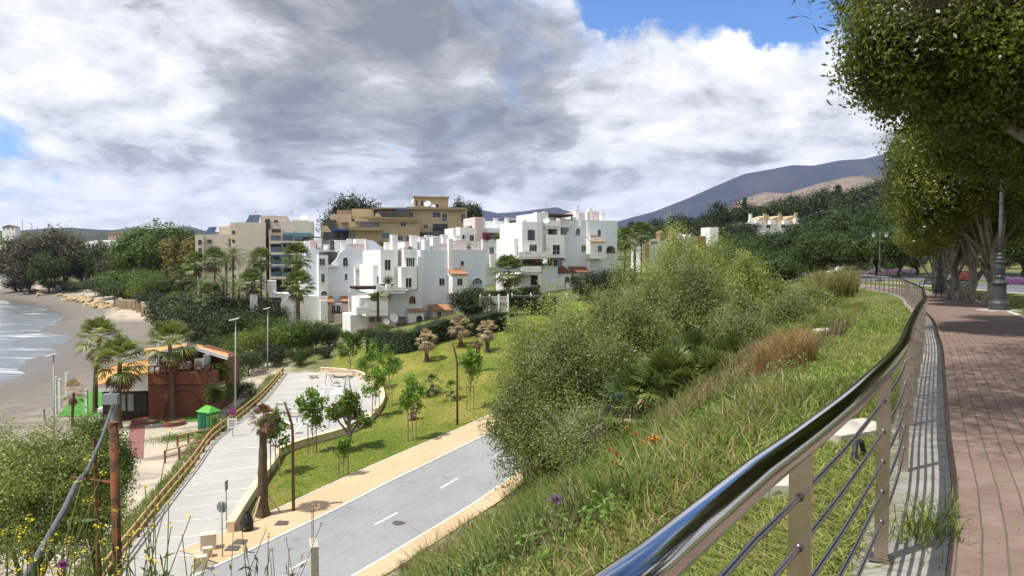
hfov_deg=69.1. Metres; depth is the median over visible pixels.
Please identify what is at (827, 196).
pine tree
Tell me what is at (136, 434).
red path
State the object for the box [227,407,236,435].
road sign
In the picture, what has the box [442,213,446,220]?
window
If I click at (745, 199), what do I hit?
conifer
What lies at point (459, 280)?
window
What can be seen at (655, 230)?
pine tree
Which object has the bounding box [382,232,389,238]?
window
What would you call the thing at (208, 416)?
kiosk
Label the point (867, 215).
broadleaf tree
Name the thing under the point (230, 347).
shore bush
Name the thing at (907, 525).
path grass
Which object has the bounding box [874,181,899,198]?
pine tree
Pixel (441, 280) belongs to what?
window
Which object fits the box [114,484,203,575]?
mustard weed
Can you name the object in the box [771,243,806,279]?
broadleaf tree
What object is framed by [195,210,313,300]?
apartment building
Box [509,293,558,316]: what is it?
hedge
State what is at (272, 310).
shore bush
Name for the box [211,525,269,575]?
mustard weed
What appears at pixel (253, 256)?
date palm
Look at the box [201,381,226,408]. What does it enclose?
yucca
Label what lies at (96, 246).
bay tree
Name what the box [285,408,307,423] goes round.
exercise machine
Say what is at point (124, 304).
sea wall
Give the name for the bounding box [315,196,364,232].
pine tree
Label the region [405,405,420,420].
lawn palm
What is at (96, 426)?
spreading shrub
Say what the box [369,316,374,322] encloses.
window
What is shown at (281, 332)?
shore bush
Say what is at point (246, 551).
mustard weed
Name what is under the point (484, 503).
sidewalk
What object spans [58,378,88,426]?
fan palm
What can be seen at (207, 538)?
stone cube
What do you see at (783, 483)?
stone slab
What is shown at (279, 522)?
sidewalk cover
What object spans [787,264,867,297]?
reeds
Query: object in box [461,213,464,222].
window
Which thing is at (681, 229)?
pine tree
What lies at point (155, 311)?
shore bush
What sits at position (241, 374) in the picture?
shore bush
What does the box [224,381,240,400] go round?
shore bush
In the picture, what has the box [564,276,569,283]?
window
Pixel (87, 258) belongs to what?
bay tree
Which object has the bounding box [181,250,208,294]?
fan palm
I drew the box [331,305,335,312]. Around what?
window
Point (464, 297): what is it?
shore bush
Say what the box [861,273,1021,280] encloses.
avenue
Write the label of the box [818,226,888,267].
broadleaf tree
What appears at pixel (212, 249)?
fan palm
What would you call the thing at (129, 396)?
window
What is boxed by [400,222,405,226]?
window
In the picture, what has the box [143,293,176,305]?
shore bush
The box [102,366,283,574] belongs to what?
wooden fence
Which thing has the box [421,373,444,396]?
lawn palm
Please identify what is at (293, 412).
stone bench
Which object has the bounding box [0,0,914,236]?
sky
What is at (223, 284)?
date palm
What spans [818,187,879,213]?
pine tree
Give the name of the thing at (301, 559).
mustard weed
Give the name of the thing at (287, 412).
street light
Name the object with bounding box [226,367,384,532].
retaining wall
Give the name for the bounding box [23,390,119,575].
conduit
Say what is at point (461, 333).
lawn palm
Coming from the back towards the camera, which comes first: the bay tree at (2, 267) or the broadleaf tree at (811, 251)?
the bay tree at (2, 267)
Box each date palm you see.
[183,273,217,301]
[201,269,240,302]
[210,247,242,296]
[218,245,247,298]
[220,278,250,301]
[238,247,269,281]
[618,236,652,285]
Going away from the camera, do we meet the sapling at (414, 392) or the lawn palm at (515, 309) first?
the sapling at (414, 392)
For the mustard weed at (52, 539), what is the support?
on the ground at (28, 397)
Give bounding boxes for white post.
[55,377,57,413]
[57,379,61,407]
[64,373,68,400]
[84,389,87,413]
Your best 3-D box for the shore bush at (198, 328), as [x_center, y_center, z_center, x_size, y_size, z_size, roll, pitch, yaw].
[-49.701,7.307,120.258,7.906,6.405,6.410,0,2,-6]
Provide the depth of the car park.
47.46 m
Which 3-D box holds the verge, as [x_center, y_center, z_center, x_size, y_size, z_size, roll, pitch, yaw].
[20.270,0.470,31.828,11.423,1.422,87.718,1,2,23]
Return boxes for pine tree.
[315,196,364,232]
[328,188,380,213]
[452,195,478,217]
[461,197,483,217]
[626,220,645,234]
[629,222,683,238]
[645,213,692,231]
[654,221,697,235]
[685,218,706,233]
[686,211,711,225]
[690,220,729,241]
[692,220,748,240]
[702,197,760,225]
[702,211,741,227]
[728,202,767,218]
[728,217,766,235]
[753,197,813,217]
[767,195,823,215]
[781,213,819,231]
[783,188,834,204]
[793,208,840,228]
[801,185,855,213]
[814,198,880,219]
[814,199,852,212]
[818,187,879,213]
[826,195,886,212]
[843,183,883,196]
[845,177,883,192]
[849,179,893,201]
[859,197,889,214]
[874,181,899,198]
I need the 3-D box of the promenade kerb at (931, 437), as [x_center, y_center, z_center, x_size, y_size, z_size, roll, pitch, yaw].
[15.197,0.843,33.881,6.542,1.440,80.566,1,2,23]
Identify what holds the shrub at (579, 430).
on the ground at (28, 397)
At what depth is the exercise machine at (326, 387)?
79.26 m
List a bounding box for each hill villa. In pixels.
[631,227,717,271]
[736,212,799,235]
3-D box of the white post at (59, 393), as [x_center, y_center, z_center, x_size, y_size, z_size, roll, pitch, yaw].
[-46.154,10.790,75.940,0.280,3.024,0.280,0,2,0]
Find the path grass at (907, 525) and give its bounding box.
[834,282,1023,575]
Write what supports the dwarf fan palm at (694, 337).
on the ground at (28, 397)
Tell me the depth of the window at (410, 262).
112.52 m
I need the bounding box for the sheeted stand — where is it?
[97,407,102,418]
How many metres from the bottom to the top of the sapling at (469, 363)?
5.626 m
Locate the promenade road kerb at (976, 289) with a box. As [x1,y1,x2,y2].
[885,282,1023,293]
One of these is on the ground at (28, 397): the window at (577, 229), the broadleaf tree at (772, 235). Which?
the broadleaf tree at (772, 235)
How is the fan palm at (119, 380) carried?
on the ground at (28, 397)
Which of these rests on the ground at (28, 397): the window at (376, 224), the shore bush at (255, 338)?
the shore bush at (255, 338)
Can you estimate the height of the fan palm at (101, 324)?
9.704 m
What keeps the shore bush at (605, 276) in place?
on the ground at (28, 397)
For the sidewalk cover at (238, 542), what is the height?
0.020 m
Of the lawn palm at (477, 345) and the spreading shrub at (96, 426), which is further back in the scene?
the lawn palm at (477, 345)
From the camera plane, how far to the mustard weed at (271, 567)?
6.91 m
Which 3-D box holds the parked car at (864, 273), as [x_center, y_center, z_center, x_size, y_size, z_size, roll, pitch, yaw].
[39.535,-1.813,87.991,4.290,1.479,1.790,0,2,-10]
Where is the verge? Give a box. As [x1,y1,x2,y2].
[861,282,1023,314]
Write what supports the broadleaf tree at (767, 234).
on the ground at (28, 397)
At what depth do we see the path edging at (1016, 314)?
27.93 m
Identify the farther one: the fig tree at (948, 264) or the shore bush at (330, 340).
the shore bush at (330, 340)
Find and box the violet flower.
[547,494,563,510]
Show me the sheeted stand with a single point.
(99, 410)
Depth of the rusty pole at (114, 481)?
12.09 m
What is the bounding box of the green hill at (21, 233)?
[0,231,139,264]
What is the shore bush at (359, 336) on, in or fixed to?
on the ground at (28, 397)
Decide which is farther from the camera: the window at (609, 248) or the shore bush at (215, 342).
the window at (609, 248)
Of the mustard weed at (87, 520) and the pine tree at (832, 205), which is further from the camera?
the pine tree at (832, 205)
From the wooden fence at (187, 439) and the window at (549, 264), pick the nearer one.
the wooden fence at (187, 439)
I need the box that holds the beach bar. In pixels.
[98,344,239,420]
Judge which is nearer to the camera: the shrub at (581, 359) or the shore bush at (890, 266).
the shrub at (581, 359)
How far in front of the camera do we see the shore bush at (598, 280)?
117.05 m
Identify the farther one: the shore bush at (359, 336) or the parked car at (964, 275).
the shore bush at (359, 336)
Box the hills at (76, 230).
[20,226,205,234]
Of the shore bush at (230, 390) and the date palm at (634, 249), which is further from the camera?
the date palm at (634, 249)
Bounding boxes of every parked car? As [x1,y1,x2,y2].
[827,266,866,277]
[959,269,977,279]
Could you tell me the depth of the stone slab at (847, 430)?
6.81 m
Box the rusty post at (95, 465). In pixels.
[93,437,99,575]
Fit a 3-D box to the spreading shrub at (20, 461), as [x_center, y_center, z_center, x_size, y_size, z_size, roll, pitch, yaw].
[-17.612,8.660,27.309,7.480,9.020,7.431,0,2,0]
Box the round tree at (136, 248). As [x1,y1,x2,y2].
[105,216,201,276]
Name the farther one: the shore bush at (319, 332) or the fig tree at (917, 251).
the shore bush at (319, 332)
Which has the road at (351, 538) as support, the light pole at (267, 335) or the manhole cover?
the manhole cover
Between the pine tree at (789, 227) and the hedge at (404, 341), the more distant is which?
the pine tree at (789, 227)
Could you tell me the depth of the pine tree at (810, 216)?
208.59 m
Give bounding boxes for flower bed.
[864,268,919,274]
[1005,276,1023,284]
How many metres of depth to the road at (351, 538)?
38.53 m
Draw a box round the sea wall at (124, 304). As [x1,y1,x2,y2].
[114,296,190,334]
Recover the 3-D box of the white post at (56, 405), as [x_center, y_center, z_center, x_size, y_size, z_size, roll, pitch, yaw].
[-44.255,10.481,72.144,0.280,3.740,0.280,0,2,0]
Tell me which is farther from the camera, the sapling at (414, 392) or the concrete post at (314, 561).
the sapling at (414, 392)
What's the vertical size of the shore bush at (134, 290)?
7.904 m
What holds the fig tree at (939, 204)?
on the verge
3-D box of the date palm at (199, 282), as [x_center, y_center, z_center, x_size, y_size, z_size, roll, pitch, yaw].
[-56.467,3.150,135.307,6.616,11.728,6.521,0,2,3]
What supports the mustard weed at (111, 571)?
on the ground at (28, 397)
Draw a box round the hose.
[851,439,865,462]
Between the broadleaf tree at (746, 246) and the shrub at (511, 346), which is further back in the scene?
the broadleaf tree at (746, 246)
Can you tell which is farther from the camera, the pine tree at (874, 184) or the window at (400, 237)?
the pine tree at (874, 184)
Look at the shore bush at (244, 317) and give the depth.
120.11 m
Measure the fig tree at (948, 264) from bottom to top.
8.358 m
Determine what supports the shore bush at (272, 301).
on the ground at (28, 397)
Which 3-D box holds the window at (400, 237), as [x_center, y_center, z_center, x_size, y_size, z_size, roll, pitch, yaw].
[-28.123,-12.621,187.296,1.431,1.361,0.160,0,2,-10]
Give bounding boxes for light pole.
[45,352,58,444]
[229,317,238,408]
[263,307,270,369]
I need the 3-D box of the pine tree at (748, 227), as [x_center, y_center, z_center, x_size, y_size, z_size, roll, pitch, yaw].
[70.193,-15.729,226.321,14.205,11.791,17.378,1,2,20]
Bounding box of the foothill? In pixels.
[722,174,884,215]
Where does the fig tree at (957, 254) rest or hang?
on the ground at (28, 397)
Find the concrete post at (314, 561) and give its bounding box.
[309,507,318,575]
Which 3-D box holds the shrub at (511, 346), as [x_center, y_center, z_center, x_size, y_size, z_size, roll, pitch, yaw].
[2.285,5.205,40.140,7.432,15.063,7.157,0,2,0]
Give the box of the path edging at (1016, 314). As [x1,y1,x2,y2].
[863,285,1023,317]
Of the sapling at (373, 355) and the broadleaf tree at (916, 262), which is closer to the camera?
the sapling at (373, 355)
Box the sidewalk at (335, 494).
[180,411,504,562]
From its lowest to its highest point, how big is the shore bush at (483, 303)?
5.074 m
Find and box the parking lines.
[139,373,343,557]
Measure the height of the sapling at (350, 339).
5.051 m
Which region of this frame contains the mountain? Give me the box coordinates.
[617,154,893,229]
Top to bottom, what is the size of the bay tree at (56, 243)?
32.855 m
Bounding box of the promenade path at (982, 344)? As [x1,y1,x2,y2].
[859,285,1023,575]
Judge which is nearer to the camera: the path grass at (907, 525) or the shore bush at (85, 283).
the path grass at (907, 525)
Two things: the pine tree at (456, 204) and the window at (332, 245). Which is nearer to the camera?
the window at (332, 245)
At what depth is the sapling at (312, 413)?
50.85 m
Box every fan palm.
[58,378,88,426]
[72,314,126,411]
[85,334,153,428]
[138,318,203,418]
[168,263,194,295]
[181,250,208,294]
[193,282,226,307]
[200,246,228,296]
[233,267,267,299]
[247,246,274,295]
[279,241,312,322]
[281,268,316,322]
[488,254,527,315]
[595,363,685,429]
[617,226,638,268]
[626,339,734,416]
[628,220,654,277]
[668,325,754,374]
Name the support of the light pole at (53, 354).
on the ground at (28, 397)
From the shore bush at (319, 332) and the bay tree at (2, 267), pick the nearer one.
the shore bush at (319, 332)
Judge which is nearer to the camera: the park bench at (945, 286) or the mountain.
the park bench at (945, 286)
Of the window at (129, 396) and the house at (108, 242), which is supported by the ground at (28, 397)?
the house at (108, 242)
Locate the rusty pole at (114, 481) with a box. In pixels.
[70,421,121,575]
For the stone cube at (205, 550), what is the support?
on the sidewalk at (335, 494)
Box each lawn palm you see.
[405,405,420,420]
[415,328,437,361]
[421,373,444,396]
[438,380,463,401]
[447,314,473,346]
[471,335,482,371]
[475,320,496,351]
[503,306,526,331]
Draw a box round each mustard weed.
[1,457,66,575]
[4,525,32,575]
[25,499,127,575]
[25,516,113,575]
[34,454,106,575]
[57,428,172,575]
[57,523,134,575]
[80,527,159,575]
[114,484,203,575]
[140,522,193,575]
[157,531,212,575]
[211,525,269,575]
[237,526,274,575]
[245,557,294,575]
[282,537,317,575]
[286,523,322,575]
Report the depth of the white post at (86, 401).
71.47 m
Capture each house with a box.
[2,225,19,240]
[82,240,106,248]
[104,240,117,249]
[108,233,125,241]
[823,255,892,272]
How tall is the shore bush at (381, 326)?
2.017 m
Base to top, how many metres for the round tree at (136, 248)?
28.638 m
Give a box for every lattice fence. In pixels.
[479,294,508,312]
[511,293,567,298]
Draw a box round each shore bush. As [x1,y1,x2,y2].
[0,279,35,292]
[39,279,71,291]
[59,280,84,292]
[76,278,110,296]
[87,275,148,298]
[90,264,162,293]
[96,276,138,299]
[117,266,193,296]
[123,281,177,300]
[130,288,171,303]
[132,275,195,294]
[142,291,213,324]
[143,283,228,335]
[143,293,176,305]
[154,294,244,322]
[158,290,195,302]
[159,296,240,343]
[180,293,266,322]
[182,313,228,343]
[192,306,263,340]
[198,333,229,348]
[203,294,272,320]
[218,330,261,357]
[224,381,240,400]
[236,290,274,305]
[236,320,284,358]
[236,349,267,376]
[236,379,257,396]
[239,367,248,384]
[240,291,295,327]
[241,309,291,333]
[254,341,290,365]
[260,311,319,354]
[279,317,336,351]
[285,345,314,365]
[314,322,342,346]
[314,344,334,357]
[339,329,351,339]
[353,331,362,344]
[356,327,372,338]
[374,323,391,330]
[445,281,486,312]
[471,289,512,312]
[567,264,606,299]
[595,266,637,293]
[799,262,818,277]
[809,262,850,272]
[849,260,874,270]
[869,259,907,270]
[903,257,928,268]
[959,256,983,267]
[1004,257,1018,268]
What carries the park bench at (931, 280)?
on the verge
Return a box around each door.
[134,393,146,413]
[416,315,421,321]
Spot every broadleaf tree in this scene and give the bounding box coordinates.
[686,243,754,280]
[698,235,765,254]
[700,246,806,284]
[719,230,772,251]
[745,229,784,240]
[749,245,795,263]
[749,251,808,285]
[760,225,796,252]
[769,227,829,250]
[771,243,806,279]
[781,217,849,243]
[783,232,849,272]
[811,205,880,234]
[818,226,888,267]
[820,211,848,231]
[845,205,893,233]
[848,219,898,275]
[858,207,898,259]
[862,224,921,276]
[888,224,927,273]
[995,235,1023,276]
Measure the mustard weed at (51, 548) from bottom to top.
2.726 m
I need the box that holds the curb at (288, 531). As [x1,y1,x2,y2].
[192,423,509,575]
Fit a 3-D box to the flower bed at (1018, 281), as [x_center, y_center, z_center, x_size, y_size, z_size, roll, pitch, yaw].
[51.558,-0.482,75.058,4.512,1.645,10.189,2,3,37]
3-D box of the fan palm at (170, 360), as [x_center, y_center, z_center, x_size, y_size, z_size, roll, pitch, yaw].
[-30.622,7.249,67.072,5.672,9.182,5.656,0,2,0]
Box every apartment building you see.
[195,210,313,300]
[250,238,382,326]
[321,196,466,249]
[342,235,484,333]
[445,217,520,285]
[496,205,616,292]
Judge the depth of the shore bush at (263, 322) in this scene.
117.17 m
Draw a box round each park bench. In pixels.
[919,276,946,287]
[935,279,969,297]
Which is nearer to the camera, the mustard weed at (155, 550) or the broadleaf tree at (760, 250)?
the mustard weed at (155, 550)
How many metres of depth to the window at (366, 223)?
185.15 m
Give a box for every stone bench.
[285,411,302,416]
[309,374,317,378]
[329,370,352,377]
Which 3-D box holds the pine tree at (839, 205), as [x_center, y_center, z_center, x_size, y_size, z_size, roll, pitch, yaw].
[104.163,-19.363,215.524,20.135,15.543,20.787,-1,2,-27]
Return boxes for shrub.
[0,403,142,575]
[53,405,141,575]
[477,296,647,503]
[486,245,602,490]
[530,395,641,477]
[566,226,659,398]
[581,273,688,413]
[600,204,746,332]
[617,240,749,355]
[618,347,709,407]
[697,284,773,344]
[697,301,781,356]
[711,238,775,311]
[742,272,801,321]
[754,286,826,331]
[771,281,845,309]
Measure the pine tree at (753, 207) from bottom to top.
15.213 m
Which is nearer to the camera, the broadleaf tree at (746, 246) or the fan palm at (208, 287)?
the fan palm at (208, 287)
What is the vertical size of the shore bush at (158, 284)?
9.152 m
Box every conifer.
[740,197,748,220]
[833,184,842,192]
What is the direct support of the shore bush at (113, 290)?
on the ground at (28, 397)
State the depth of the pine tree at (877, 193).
273.76 m
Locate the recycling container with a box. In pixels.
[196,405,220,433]
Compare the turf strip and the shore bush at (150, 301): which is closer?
the turf strip
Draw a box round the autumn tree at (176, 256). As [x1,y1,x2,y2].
[157,230,194,292]
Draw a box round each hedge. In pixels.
[362,309,509,353]
[463,303,486,316]
[485,284,542,297]
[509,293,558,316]
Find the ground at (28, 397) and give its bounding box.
[0,219,1023,575]
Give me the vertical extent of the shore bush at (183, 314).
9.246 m
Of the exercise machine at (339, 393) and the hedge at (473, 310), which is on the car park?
the exercise machine at (339, 393)
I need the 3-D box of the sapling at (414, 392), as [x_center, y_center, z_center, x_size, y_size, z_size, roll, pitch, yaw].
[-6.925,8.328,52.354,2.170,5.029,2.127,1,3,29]
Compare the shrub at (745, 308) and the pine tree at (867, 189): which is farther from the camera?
the pine tree at (867, 189)
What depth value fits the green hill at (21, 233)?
882.40 m
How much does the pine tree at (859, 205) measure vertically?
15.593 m
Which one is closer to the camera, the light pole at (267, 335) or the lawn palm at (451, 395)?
the lawn palm at (451, 395)
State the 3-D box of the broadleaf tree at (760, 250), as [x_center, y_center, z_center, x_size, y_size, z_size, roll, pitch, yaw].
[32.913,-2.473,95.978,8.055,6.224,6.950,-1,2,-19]
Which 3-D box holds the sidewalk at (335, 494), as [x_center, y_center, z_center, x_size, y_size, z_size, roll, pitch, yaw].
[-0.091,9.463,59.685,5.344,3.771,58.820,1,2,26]
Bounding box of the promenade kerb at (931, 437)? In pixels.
[846,288,950,575]
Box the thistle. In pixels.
[57,558,68,575]
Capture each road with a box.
[198,414,550,575]
[897,282,1023,292]
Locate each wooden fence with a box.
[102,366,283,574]
[164,440,201,463]
[176,428,210,446]
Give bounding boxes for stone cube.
[192,554,208,572]
[198,531,215,551]
[202,546,212,557]
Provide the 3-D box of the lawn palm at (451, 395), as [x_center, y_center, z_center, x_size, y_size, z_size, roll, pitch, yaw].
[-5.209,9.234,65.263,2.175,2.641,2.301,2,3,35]
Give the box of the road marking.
[289,451,501,569]
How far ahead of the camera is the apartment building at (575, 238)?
137.47 m
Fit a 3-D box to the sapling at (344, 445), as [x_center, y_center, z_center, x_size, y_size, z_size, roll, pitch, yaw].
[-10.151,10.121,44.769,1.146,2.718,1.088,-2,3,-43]
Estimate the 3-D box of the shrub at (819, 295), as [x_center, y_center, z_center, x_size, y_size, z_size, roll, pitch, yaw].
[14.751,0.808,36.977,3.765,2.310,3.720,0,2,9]
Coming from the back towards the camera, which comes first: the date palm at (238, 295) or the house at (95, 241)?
the house at (95, 241)
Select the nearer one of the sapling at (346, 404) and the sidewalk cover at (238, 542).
the sidewalk cover at (238, 542)
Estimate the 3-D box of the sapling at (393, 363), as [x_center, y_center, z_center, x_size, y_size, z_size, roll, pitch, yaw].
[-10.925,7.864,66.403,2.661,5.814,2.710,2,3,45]
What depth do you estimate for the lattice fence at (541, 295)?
119.14 m
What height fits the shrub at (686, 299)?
9.035 m
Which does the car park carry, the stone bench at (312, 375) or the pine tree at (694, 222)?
the stone bench at (312, 375)
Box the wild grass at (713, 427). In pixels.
[67,285,959,575]
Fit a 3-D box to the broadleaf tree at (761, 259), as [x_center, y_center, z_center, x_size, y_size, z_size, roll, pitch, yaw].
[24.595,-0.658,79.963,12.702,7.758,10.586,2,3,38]
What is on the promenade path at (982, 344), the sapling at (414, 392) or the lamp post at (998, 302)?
the lamp post at (998, 302)
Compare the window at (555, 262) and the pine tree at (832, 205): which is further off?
the pine tree at (832, 205)
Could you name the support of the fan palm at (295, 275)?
on the ground at (28, 397)
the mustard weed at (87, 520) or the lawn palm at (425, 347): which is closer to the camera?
the mustard weed at (87, 520)
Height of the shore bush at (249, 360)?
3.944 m
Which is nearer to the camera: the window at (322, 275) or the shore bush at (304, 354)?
the shore bush at (304, 354)
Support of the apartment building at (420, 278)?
on the ground at (28, 397)
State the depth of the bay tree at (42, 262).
321.85 m
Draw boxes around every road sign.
[217,501,226,556]
[225,480,227,527]
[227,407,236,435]
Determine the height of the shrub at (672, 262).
14.116 m
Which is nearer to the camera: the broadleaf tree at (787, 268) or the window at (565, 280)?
the broadleaf tree at (787, 268)
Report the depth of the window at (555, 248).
134.21 m
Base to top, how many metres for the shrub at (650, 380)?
2.518 m
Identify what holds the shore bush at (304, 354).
on the ground at (28, 397)
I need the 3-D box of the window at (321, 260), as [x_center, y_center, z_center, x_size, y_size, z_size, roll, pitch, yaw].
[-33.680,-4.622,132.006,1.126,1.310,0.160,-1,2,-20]
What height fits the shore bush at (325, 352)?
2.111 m
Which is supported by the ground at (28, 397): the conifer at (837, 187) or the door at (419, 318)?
the conifer at (837, 187)
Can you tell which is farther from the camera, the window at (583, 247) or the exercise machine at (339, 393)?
the window at (583, 247)
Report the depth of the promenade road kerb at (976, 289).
55.81 m
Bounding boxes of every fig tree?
[820,0,1023,203]
[871,123,1023,299]
[876,112,1023,306]
[883,177,1023,302]
[892,224,937,290]
[895,193,971,295]
[897,229,964,290]
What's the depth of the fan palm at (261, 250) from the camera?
151.10 m
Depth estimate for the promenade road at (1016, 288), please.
65.66 m
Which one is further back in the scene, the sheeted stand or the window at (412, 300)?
the window at (412, 300)
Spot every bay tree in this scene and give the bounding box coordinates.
[0,223,52,293]
[0,241,31,291]
[24,249,70,293]
[32,221,90,281]
[61,230,111,281]
[69,245,106,279]
[93,238,136,276]
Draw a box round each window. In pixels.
[122,393,125,410]
[126,393,134,410]
[319,258,324,265]
[321,274,324,282]
[321,291,327,295]
[330,240,334,249]
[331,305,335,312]
[342,257,347,266]
[349,232,355,240]
[359,222,371,226]
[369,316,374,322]
[374,222,379,226]
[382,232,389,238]
[384,260,390,270]
[398,235,402,240]
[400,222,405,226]
[405,278,411,287]
[406,257,414,266]
[409,296,415,303]
[432,212,440,217]
[439,278,444,285]
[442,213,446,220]
[457,278,462,285]
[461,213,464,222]
[469,235,473,240]
[472,278,482,284]
[489,247,493,253]
[528,230,534,239]
[529,245,537,251]
[531,275,537,284]
[547,260,552,266]
[552,245,559,254]
[553,260,557,266]
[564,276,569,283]
[575,228,580,235]
[581,245,585,251]
[606,246,614,252]
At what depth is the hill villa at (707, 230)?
177.02 m
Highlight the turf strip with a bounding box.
[157,416,197,422]
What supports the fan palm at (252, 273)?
on the ground at (28, 397)
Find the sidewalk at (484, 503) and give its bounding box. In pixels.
[355,461,536,575]
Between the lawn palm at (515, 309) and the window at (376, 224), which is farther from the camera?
the window at (376, 224)
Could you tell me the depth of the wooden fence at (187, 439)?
55.89 m
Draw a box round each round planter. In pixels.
[131,417,163,424]
[162,419,185,427]
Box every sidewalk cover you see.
[224,545,240,550]
[231,539,248,544]
[275,520,288,524]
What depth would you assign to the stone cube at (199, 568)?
32.66 m
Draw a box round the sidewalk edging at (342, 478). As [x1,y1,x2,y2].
[178,413,491,550]
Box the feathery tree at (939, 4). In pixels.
[790,0,1023,37]
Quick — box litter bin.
[240,509,253,531]
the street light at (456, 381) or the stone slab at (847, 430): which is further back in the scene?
the street light at (456, 381)
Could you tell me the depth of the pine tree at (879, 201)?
203.12 m
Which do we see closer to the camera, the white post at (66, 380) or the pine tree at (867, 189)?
the white post at (66, 380)
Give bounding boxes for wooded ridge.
[60,232,329,243]
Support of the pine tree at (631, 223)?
on the ground at (28, 397)
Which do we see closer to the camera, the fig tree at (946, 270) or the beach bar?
the fig tree at (946, 270)
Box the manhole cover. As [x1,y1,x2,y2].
[392,520,405,524]
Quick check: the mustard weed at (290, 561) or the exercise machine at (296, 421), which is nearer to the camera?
the mustard weed at (290, 561)
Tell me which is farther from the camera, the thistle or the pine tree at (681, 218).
the pine tree at (681, 218)
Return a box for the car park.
[106,372,378,575]
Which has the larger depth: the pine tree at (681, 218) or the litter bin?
the pine tree at (681, 218)
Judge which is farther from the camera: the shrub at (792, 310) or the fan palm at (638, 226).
the fan palm at (638, 226)
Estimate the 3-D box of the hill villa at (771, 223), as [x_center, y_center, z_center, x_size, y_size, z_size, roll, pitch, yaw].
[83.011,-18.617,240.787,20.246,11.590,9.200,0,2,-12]
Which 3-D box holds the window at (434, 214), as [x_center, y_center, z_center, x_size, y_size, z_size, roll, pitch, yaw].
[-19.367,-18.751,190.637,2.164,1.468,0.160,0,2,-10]
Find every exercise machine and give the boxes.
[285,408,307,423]
[321,373,339,388]
[335,378,351,394]
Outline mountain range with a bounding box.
[480,207,571,220]
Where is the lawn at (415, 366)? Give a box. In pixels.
[239,301,609,524]
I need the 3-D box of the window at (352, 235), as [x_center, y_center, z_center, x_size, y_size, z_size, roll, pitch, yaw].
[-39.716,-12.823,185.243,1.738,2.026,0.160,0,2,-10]
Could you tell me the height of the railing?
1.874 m
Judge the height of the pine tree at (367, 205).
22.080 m
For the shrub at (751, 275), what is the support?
on the ground at (28, 397)
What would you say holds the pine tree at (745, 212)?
on the ground at (28, 397)
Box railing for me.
[592,273,926,575]
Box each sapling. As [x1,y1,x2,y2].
[256,403,295,475]
[293,385,329,453]
[321,388,376,450]
[331,435,353,477]
[337,331,364,368]
[355,337,385,377]
[358,364,388,417]
[370,344,404,407]
[394,373,427,440]
[455,343,485,410]
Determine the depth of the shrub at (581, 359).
27.83 m
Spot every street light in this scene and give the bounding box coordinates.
[275,402,302,510]
[446,342,463,424]
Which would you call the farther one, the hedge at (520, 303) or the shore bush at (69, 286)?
the shore bush at (69, 286)
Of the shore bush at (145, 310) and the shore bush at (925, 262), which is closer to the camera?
the shore bush at (925, 262)
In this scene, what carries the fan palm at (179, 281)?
on the ground at (28, 397)
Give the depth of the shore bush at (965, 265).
105.69 m
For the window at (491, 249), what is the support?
in the apartment building at (484, 233)
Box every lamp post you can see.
[871,231,888,282]
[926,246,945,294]
[976,179,1022,311]
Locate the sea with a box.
[0,300,71,380]
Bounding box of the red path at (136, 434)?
[128,423,144,457]
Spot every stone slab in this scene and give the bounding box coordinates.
[759,474,788,501]
[828,418,891,446]
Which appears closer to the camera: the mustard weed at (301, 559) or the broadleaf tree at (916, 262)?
the mustard weed at (301, 559)
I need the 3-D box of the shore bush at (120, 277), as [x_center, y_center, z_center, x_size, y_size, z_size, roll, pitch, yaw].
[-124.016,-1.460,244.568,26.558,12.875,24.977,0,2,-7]
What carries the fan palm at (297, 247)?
on the ground at (28, 397)
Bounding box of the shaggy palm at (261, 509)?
[245,402,281,521]
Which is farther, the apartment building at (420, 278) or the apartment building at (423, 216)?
the apartment building at (423, 216)
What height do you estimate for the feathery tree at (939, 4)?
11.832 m
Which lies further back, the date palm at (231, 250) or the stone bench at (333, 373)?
the date palm at (231, 250)
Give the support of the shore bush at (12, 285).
on the ground at (28, 397)
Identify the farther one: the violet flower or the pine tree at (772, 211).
the pine tree at (772, 211)
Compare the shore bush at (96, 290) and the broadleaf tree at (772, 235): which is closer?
the broadleaf tree at (772, 235)
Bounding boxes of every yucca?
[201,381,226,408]
[208,360,232,409]
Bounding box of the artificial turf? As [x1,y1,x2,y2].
[58,390,101,416]
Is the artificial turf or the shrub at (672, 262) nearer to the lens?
the shrub at (672, 262)

